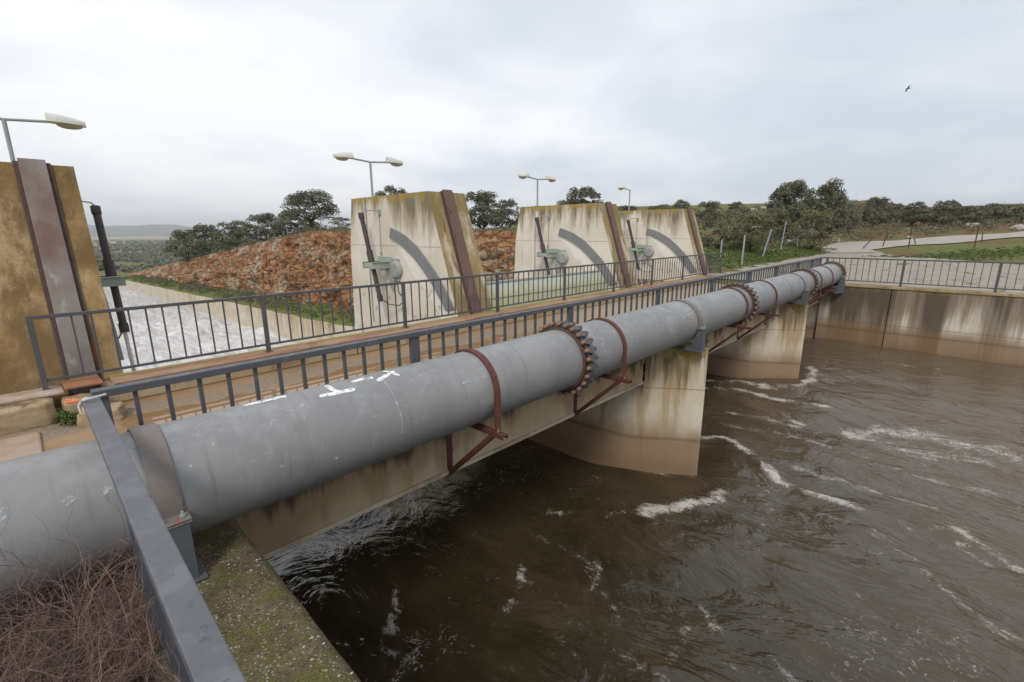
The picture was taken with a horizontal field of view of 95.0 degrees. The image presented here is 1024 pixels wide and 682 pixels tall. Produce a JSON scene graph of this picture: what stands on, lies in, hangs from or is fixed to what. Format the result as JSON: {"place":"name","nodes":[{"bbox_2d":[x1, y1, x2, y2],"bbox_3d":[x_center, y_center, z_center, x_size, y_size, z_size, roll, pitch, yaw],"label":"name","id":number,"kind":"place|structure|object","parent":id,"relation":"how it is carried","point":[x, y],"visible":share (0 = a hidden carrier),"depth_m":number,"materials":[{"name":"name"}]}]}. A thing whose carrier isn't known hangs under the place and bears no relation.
{"place":"outdoors","nodes":[
{"label":"outdoors","id":0,"kind":"place"},
{"bbox_2d":[0,564,157,681],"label":"soil bank","id":1,"kind":"structure","parent":0,"point":[13,612],"depth_m":2.57,"materials":[{"name":"brown soil"}]},
{"bbox_2d":[0,480,183,681],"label":"bramble","id":2,"kind":"object","parent":1,"relation":"on","point":[15,672],"visible":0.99,"depth_m":2.11,"materials":[{"name":"brown plant"}]},
{"bbox_2d":[88,224,290,236],"bbox_3d":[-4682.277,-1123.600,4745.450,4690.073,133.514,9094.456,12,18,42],"label":"hills","id":3,"kind":"structure","parent":0,"point":[150,230],"depth_m":4530.03,"materials":[{"name":"green plant"}]},
{"bbox_2d":[103,286,295,372],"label":"chute water","id":4,"kind":"structure","parent":0,"point":[130,298],"depth_m":49.44,"materials":[{"name":"white liquid"}]},
{"bbox_2d":[0,0,1023,230],"label":"sky","id":5,"kind":"structure","parent":0,"point":[194,112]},
{"bbox_2d":[91,200,1023,326],"bbox_3d":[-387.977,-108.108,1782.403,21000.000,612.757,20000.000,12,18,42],"label":"ground","id":6,"kind":"structure","parent":0,"point":[1009,243],"depth_m":51.72,"materials":[{"name":"soil"}]},
{"bbox_2d":[0,158,135,408],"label":"gate pier","id":7,"kind":"structure","parent":6,"relation":"on","point":[48,263],"depth_m":6.44,"materials":[{"name":"concrete"}]},
{"bbox_2d":[0,112,85,161],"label":"street lamp","id":8,"kind":"object","parent":7,"relation":"on","point":[62,121],"visible":0.95,"depth_m":8.55,"materials":[{"name":"metal"}]},
{"bbox_2d":[92,239,262,272],"bbox_3d":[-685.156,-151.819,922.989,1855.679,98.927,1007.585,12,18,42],"label":"woodland","id":9,"kind":"object","parent":6,"relation":"on","point":[148,256],"visible":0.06,"depth_m":502.61,"materials":[{"name":"green plant"}]},
{"bbox_2d":[161,229,214,260],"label":"holm oak","id":10,"kind":"object","parent":6,"relation":"on","point":[178,235],"visible":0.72,"depth_m":91.11,"materials":[{"name":"green plant"}]},
{"bbox_2d":[185,223,232,254],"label":"holm oak","id":11,"kind":"object","parent":6,"relation":"on","point":[208,230],"visible":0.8,"depth_m":82.42,"materials":[{"name":"green plant"}]},
{"bbox_2d":[212,220,258,246],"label":"holm oak","id":12,"kind":"object","parent":6,"relation":"on","point":[235,239],"visible":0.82,"depth_m":74.67,"materials":[{"name":"green plant"}]},
{"bbox_2d":[122,281,355,343],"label":"chute wall","id":13,"kind":"structure","parent":6,"relation":"on","point":[173,296],"depth_m":52.49,"materials":[{"name":"concrete"}]},
{"bbox_2d":[125,274,354,321],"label":"bank grass","id":14,"kind":"structure","parent":6,"relation":"on","point":[218,288],"depth_m":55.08,"materials":[{"name":"green plant"}]},
{"bbox_2d":[120,519,360,681],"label":"retaining wall","id":15,"kind":"structure","parent":6,"relation":"on","point":[271,649],"depth_m":2.52,"materials":[{"name":"concrete"}]},
{"bbox_2d":[81,395,246,681],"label":"guard railing","id":16,"kind":"object","parent":15,"relation":"on","point":[192,636],"visible":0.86,"depth_m":1.53,"materials":[{"name":"metal"}]},
{"bbox_2d":[63,393,105,412],"bbox_3d":[-2.613,0.383,2.884,0.079,0.091,0.201,12,18,42],"label":"rope","id":17,"kind":"object","parent":16,"relation":"attached to","point":[73,401],"visible":1,"depth_m":2.84,"materials":[{"name":"white fabric"}]},
{"bbox_2d":[127,423,208,582],"bbox_3d":[-2.233,0.942,2.950,0.975,0.841,0.220,12,18,42],"label":"pipe saddle","id":18,"kind":"object","parent":15,"relation":"on","point":[156,460],"visible":0.58,"depth_m":2.71,"materials":[{"name":"metal"}]},
{"bbox_2d":[198,553,352,676],"bbox_3d":[-1.014,1.575,2.069,3.382,0.014,0.563,12,18,42],"label":"grit","id":19,"kind":"object","parent":15,"relation":"on","point":[259,628],"visible":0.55,"depth_m":2.43,"materials":[{"name":"beige gravel"}]},
{"bbox_2d":[182,223,333,259],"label":"rim bushes","id":20,"kind":"object","parent":6,"relation":"on","point":[314,225],"visible":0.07,"depth_m":65.73,"materials":[{"name":"green plant"}]},
{"bbox_2d":[237,212,283,240],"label":"holm oak","id":21,"kind":"object","parent":6,"relation":"on","point":[264,218],"visible":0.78,"depth_m":65.91,"materials":[{"name":"green plant"}]},
{"bbox_2d":[265,214,307,236],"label":"holm oak","id":22,"kind":"object","parent":6,"relation":"on","point":[280,224],"visible":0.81,"depth_m":62.73,"materials":[{"name":"green plant"}]},
{"bbox_2d":[274,218,340,236],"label":"wire fence","id":23,"kind":"object","parent":6,"relation":"on","point":[320,226],"visible":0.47,"depth_m":53.59,"materials":[{"name":"metal"}]},
{"bbox_2d":[277,189,340,229],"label":"holm oak","id":24,"kind":"object","parent":6,"relation":"on","point":[298,199],"visible":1,"depth_m":54.08,"materials":[{"name":"green plant"}]},
{"bbox_2d":[300,220,324,229],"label":"holm oak","id":25,"kind":"object","parent":6,"relation":"on","point":[306,221],"visible":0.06,"depth_m":68.23,"materials":[{"name":"green plant"}]},
{"bbox_2d":[118,230,516,310],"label":"rock cutting","id":26,"kind":"object","parent":6,"relation":"on","point":[309,260],"visible":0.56,"depth_m":53.68,"materials":[{"name":"brown stone"}]},
{"bbox_2d":[328,217,350,229],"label":"bush","id":27,"kind":"object","parent":6,"relation":"on","point":[342,223],"visible":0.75,"depth_m":52.87,"materials":[{"name":"green plant"}]},
{"bbox_2d":[170,225,516,262],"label":"rim scrub","id":28,"kind":"object","parent":6,"relation":"on","point":[349,230],"visible":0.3,"depth_m":52.77,"materials":[{"name":"green plant"}]},
{"bbox_2d":[374,184,406,195],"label":"holm oak","id":29,"kind":"object","parent":6,"relation":"on","point":[390,190],"visible":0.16,"depth_m":48.03,"materials":[{"name":"green plant"}]},
{"bbox_2d":[465,190,508,230],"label":"holm oak","id":30,"kind":"object","parent":6,"relation":"on","point":[483,200],"visible":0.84,"depth_m":51.92,"materials":[{"name":"green plant"}]},
{"bbox_2d":[490,198,519,229],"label":"holm oak","id":31,"kind":"object","parent":6,"relation":"on","point":[508,203],"visible":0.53,"depth_m":57.64,"materials":[{"name":"green plant"}]},
{"bbox_2d":[351,189,708,475],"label":"gate pier","id":32,"kind":"structure","parent":6,"relation":"on","point":[653,423],"depth_m":11.36,"materials":[{"name":"concrete"}]},
{"bbox_2d":[333,152,402,196],"bbox_3d":[-4.060,-4.737,13.538,0.230,1.201,2.180,12,18,42],"label":"street lamp","id":33,"kind":"object","parent":32,"relation":"on","point":[343,156],"visible":0.95,"depth_m":13.48,"materials":[{"name":"metal"}]},
{"bbox_2d":[0,275,819,559],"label":"road bridge","id":34,"kind":"structure","parent":32,"relation":"on","point":[275,528],"depth_m":6.55,"materials":[{"name":"concrete"}]},
{"bbox_2d":[0,432,42,461],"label":"approach slab","id":35,"kind":"structure","parent":34,"relation":"on","point":[20,446],"depth_m":5.07,"materials":[{"name":"concrete"}]},
{"bbox_2d":[0,396,56,435],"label":"kerb block","id":36,"kind":"structure","parent":34,"relation":"on","point":[26,415],"depth_m":5.58,"materials":[{"name":"stone"}]},
{"bbox_2d":[0,385,64,404],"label":"kerb slab","id":37,"kind":"structure","parent":36,"relation":"on","point":[14,397],"depth_m":5.86,"materials":[{"name":"concrete"}]},
{"bbox_2d":[53,410,78,424],"bbox_3d":[-5.415,0.919,5.708,0.307,0.181,0.218,1,13,7],"label":"weed","id":38,"kind":"object","parent":34,"relation":"on","point":[61,415],"visible":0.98,"depth_m":5.67,"materials":[{"name":"green plant"}]},
{"bbox_2d":[61,392,90,421],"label":"kerb block","id":39,"kind":"structure","parent":34,"relation":"on","point":[73,408],"depth_m":5.86,"materials":[{"name":"stone"}]},
{"bbox_2d":[61,375,103,389],"bbox_3d":[-5.735,0.550,6.262,0.440,0.029,0.380,13,17,40],"label":"clay tile","id":40,"kind":"object","parent":34,"relation":"on","point":[75,383],"visible":1,"depth_m":6.22,"materials":[{"name":"ceramic"}]},
{"bbox_2d":[77,401,126,426],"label":"kerb block","id":41,"kind":"structure","parent":34,"relation":"on","point":[119,409],"depth_m":5.83,"materials":[{"name":"stone"}]},
{"bbox_2d":[25,252,722,389],"bbox_3d":[1.877,-1.744,13.929,0.120,0.965,22.890,12,18,42],"label":"guard railing","id":42,"kind":"object","parent":34,"relation":"on","point":[44,380],"visible":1,"depth_m":8.59,"materials":[{"name":"grey metal"}]},
{"bbox_2d":[90,257,822,425],"bbox_3d":[4.442,-0.927,10.459,0.100,1.000,20.900,12,18,42],"label":"guard railing","id":43,"kind":"object","parent":34,"relation":"on","point":[134,387],"visible":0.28,"depth_m":4.74,"materials":[{"name":"grey metal"}]},
{"bbox_2d":[446,348,507,476],"bbox_3d":[-0.396,0.842,4.868,0.924,1.547,0.072,12,18,42],"label":"pipe bracket","id":44,"kind":"object","parent":34,"relation":"attached to","point":[493,433],"visible":0.69,"depth_m":4.68,"materials":[{"name":"red metal"}]},
{"bbox_2d":[572,318,631,417],"bbox_3d":[1.239,0.447,6.524,0.924,1.547,0.072,12,18,42],"label":"pipe bracket","id":45,"kind":"object","parent":34,"relation":"attached to","point":[619,380],"visible":0.66,"depth_m":6.35,"materials":[{"name":"red metal"}]},
{"bbox_2d":[705,287,751,352],"bbox_3d":[4.535,-0.351,9.863,0.924,1.547,0.072,12,18,42],"label":"pipe bracket","id":46,"kind":"object","parent":34,"relation":"attached to","point":[734,333],"visible":0.45,"depth_m":9.71,"materials":[{"name":"red metal"}]},
{"bbox_2d":[736,280,779,340],"bbox_3d":[5.920,-0.686,11.267,0.924,1.547,0.072,12,18,42],"label":"pipe bracket","id":47,"kind":"object","parent":34,"relation":"attached to","point":[762,322],"visible":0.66,"depth_m":11.12,"materials":[{"name":"red metal"}]},
{"bbox_2d":[808,268,823,302],"bbox_3d":[9.092,-1.453,14.480,0.924,1.547,0.072,12,18,42],"label":"pipe bracket","id":48,"kind":"object","parent":34,"relation":"attached to","point":[819,295],"visible":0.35,"depth_m":14.22,"materials":[{"name":"red metal"}]},
{"bbox_2d":[809,266,835,304],"bbox_3d":[10.200,-1.721,15.603,0.924,1.547,0.072,12,18,42],"label":"pipe bracket","id":49,"kind":"object","parent":34,"relation":"attached to","point":[831,290],"visible":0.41,"depth_m":15.40,"materials":[{"name":"red metal"}]},
{"bbox_2d":[666,299,707,352],"bbox_3d":[2.902,-0.301,8.152,0.975,0.841,0.220,12,18,42],"label":"pipe saddle","id":50,"kind":"object","parent":32,"relation":"attached to","point":[698,344],"visible":0.62,"depth_m":7.91,"materials":[{"name":"grey paint"}]},
{"bbox_2d":[0,261,846,609],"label":"water pipe","id":51,"kind":"object","parent":50,"relation":"on","point":[230,463],"visible":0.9,"depth_m":3.39,"materials":[{"name":"grey metal"}]},
{"bbox_2d":[556,186,603,204],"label":"holm oak","id":52,"kind":"object","parent":6,"relation":"on","point":[590,192],"visible":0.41,"depth_m":52.37,"materials":[{"name":"green plant"}]},
{"bbox_2d":[618,205,636,210],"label":"holm oak","id":53,"kind":"object","parent":6,"relation":"on","point":[625,207],"visible":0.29,"depth_m":69.86,"materials":[{"name":"green plant"}]},
{"bbox_2d":[647,204,669,209],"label":"bush","id":54,"kind":"object","parent":6,"relation":"on","point":[653,207],"visible":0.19,"depth_m":64.22,"materials":[{"name":"green plant"}]},
{"bbox_2d":[514,202,808,378],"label":"gate pier","id":55,"kind":"structure","parent":6,"relation":"on","point":[552,236],"depth_m":16.64,"materials":[{"name":"concrete"}]},
{"bbox_2d":[518,173,555,205],"bbox_3d":[0.990,-5.860,18.232,0.230,1.201,2.180,12,18,42],"label":"street lamp","id":56,"kind":"object","parent":55,"relation":"on","point":[549,178],"visible":1,"depth_m":18.18,"materials":[{"name":"metal"}]},
{"bbox_2d":[486,270,607,309],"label":"radial gate","id":57,"kind":"structure","parent":55,"relation":"attached to","point":[505,290],"depth_m":14.28,"materials":[{"name":"metal"}]},
{"bbox_2d":[783,273,809,304],"bbox_3d":[7.729,-1.469,13.043,0.975,0.841,0.220,12,18,42],"label":"pipe saddle","id":58,"kind":"object","parent":55,"relation":"attached to","point":[804,299],"visible":0.45,"depth_m":12.80,"materials":[{"name":"grey paint"}]},
{"bbox_2d":[618,208,709,284],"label":"gate pier","id":59,"kind":"structure","parent":6,"relation":"on","point":[653,234],"depth_m":22.00,"materials":[{"name":"concrete"}]},
{"bbox_2d":[618,185,630,210],"bbox_3d":[5.478,-6.979,22.920,0.230,1.201,1.170,12,18,42],"label":"street lamp","id":60,"kind":"object","parent":59,"relation":"on","point":[621,187],"visible":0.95,"depth_m":22.72,"materials":[{"name":"metal"}]},
{"bbox_2d":[660,202,682,209],"bbox_3d":[12.084,-8.763,35.251,2.943,3.199,3.220,6,14,24],"label":"bush","id":61,"kind":"object","parent":6,"relation":"on","point":[676,206],"visible":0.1,"depth_m":34.73,"materials":[{"name":"green plant"}]},
{"bbox_2d":[673,199,692,208],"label":"holm oak","id":62,"kind":"object","parent":6,"relation":"on","point":[684,203],"visible":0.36,"depth_m":72.17,"materials":[{"name":"green plant"}]},
{"bbox_2d":[694,200,727,221],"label":"holm oak","id":63,"kind":"object","parent":6,"relation":"on","point":[710,206],"visible":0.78,"depth_m":66.28,"materials":[{"name":"green plant"}]},
{"bbox_2d":[698,210,743,247],"bbox_3d":[16.090,-8.554,36.646,3.559,3.306,3.253,11,17,39],"label":"bush","id":64,"kind":"object","parent":6,"relation":"on","point":[729,237],"visible":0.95,"depth_m":36.45,"materials":[{"name":"green plant"}]},
{"bbox_2d":[727,201,746,217],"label":"holm oak","id":65,"kind":"object","parent":6,"relation":"on","point":[733,205],"visible":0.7,"depth_m":73.89,"materials":[{"name":"green plant"}]},
{"bbox_2d":[720,207,764,239],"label":"bush","id":66,"kind":"object","parent":6,"relation":"on","point":[747,209],"visible":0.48,"depth_m":43.37,"materials":[{"name":"green plant"}]},
{"bbox_2d":[724,214,780,251],"bbox_3d":[19.103,-8.475,37.611,4.352,3.390,4.199,-10,16,-36],"label":"bush","id":67,"kind":"object","parent":6,"relation":"on","point":[762,221],"visible":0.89,"depth_m":37.20,"materials":[{"name":"green plant"}]},
{"bbox_2d":[720,219,815,264],"bbox_3d":[21.374,-8.389,38.340,2.145,3.308,24.672,11,17,39],"label":"wire fence","id":68,"kind":"object","parent":6,"relation":"on","point":[767,241],"visible":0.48,"depth_m":34.20,"materials":[{"name":"metal"}]},
{"bbox_2d":[702,236,836,270],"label":"verge grass","id":69,"kind":"structure","parent":6,"relation":"on","point":[775,253],"depth_m":36.57,"materials":[{"name":"green plant"}]},
{"bbox_2d":[762,210,794,238],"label":"bush","id":70,"kind":"object","parent":6,"relation":"on","point":[776,215],"visible":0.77,"depth_m":49.08,"materials":[{"name":"green plant"}]},
{"bbox_2d":[761,178,829,237],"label":"holm oak","id":71,"kind":"object","parent":6,"relation":"on","point":[789,193],"visible":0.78,"depth_m":50.62,"materials":[{"name":"green plant"}]},
{"bbox_2d":[786,209,838,248],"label":"bush","id":72,"kind":"object","parent":6,"relation":"on","point":[814,240],"visible":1,"depth_m":43.98,"materials":[{"name":"green plant"}]},
{"bbox_2d":[800,177,851,239],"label":"holm oak","id":73,"kind":"object","parent":6,"relation":"on","point":[830,194],"visible":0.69,"depth_m":51.98,"materials":[{"name":"green plant"}]},
{"bbox_2d":[636,278,1023,364],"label":"retaining wall","id":74,"kind":"structure","parent":6,"relation":"on","point":[987,326],"depth_m":15.75,"materials":[{"name":"concrete"}]},
{"bbox_2d":[825,263,844,288],"bbox_3d":[11.192,-2.306,16.551,0.975,0.841,0.220,12,18,42],"label":"pipe saddle","id":75,"kind":"object","parent":74,"relation":"attached to","point":[840,285],"visible":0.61,"depth_m":16.31,"materials":[{"name":"grey paint"}]},
{"bbox_2d":[823,257,1023,292],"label":"guard railing","id":76,"kind":"object","parent":74,"relation":"on","point":[995,288],"visible":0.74,"depth_m":15.58,"materials":[{"name":"grey metal"}]},
{"bbox_2d":[836,202,862,231],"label":"holm oak","id":77,"kind":"object","parent":6,"relation":"on","point":[854,214],"visible":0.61,"depth_m":62.83,"materials":[{"name":"green plant"}]},
{"bbox_2d":[696,199,1023,243],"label":"scrub","id":78,"kind":"object","parent":6,"relation":"on","point":[987,223],"visible":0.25,"depth_m":62.25,"materials":[{"name":"green plant"}]},
{"bbox_2d":[709,250,1023,292],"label":"gravel yard","id":79,"kind":"structure","parent":6,"relation":"on","point":[1011,279],"depth_m":23.31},
{"bbox_2d":[856,197,900,227],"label":"holm oak","id":80,"kind":"object","parent":6,"relation":"on","point":[879,204],"visible":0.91,"depth_m":68.78,"materials":[{"name":"green plant"}]},
{"bbox_2d":[748,200,1023,242],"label":"boulders","id":81,"kind":"object","parent":6,"relation":"on","point":[1018,227],"visible":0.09,"depth_m":58.09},
{"bbox_2d":[884,203,907,222],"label":"holm oak","id":82,"kind":"object","parent":6,"relation":"on","point":[899,206],"visible":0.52,"depth_m":75.32,"materials":[{"name":"green plant"}]},
{"bbox_2d":[896,201,931,225],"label":"holm oak","id":83,"kind":"object","parent":6,"relation":"on","point":[912,214],"visible":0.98,"depth_m":70.29,"materials":[{"name":"green plant"}]},
{"bbox_2d":[921,199,963,225],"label":"holm oak","id":84,"kind":"object","parent":6,"relation":"on","point":[942,207],"visible":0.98,"depth_m":67.90,"materials":[{"name":"green plant"}]},
{"bbox_2d":[947,205,991,222],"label":"holm oak","id":85,"kind":"object","parent":6,"relation":"on","point":[964,216],"visible":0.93,"depth_m":66.15,"materials":[{"name":"green plant"}]},
{"bbox_2d":[976,203,1017,220],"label":"holm oak","id":86,"kind":"object","parent":6,"relation":"on","point":[1001,209],"visible":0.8,"depth_m":67.57,"materials":[{"name":"green plant"}]},
{"bbox_2d":[1002,206,1023,221],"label":"holm oak","id":87,"kind":"object","parent":6,"relation":"on","point":[1018,209],"visible":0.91,"depth_m":66.40,"materials":[{"name":"green plant"}]},
{"bbox_2d":[267,337,1023,681],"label":"river water","id":88,"kind":"structure","parent":0,"point":[841,511],"depth_m":6.66,"materials":[{"name":"brown liquid"}]},
{"bbox_2d":[821,231,1023,252],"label":"gravel road","id":89,"kind":"structure","parent":0,"point":[850,247],"depth_m":50.74,"materials":[{"name":"grey gravel"}]},
{"bbox_2d":[861,245,1023,260],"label":"verge grass","id":90,"kind":"structure","parent":0,"point":[999,254],"depth_m":36.62,"materials":[{"name":"green plant"}]}
]}

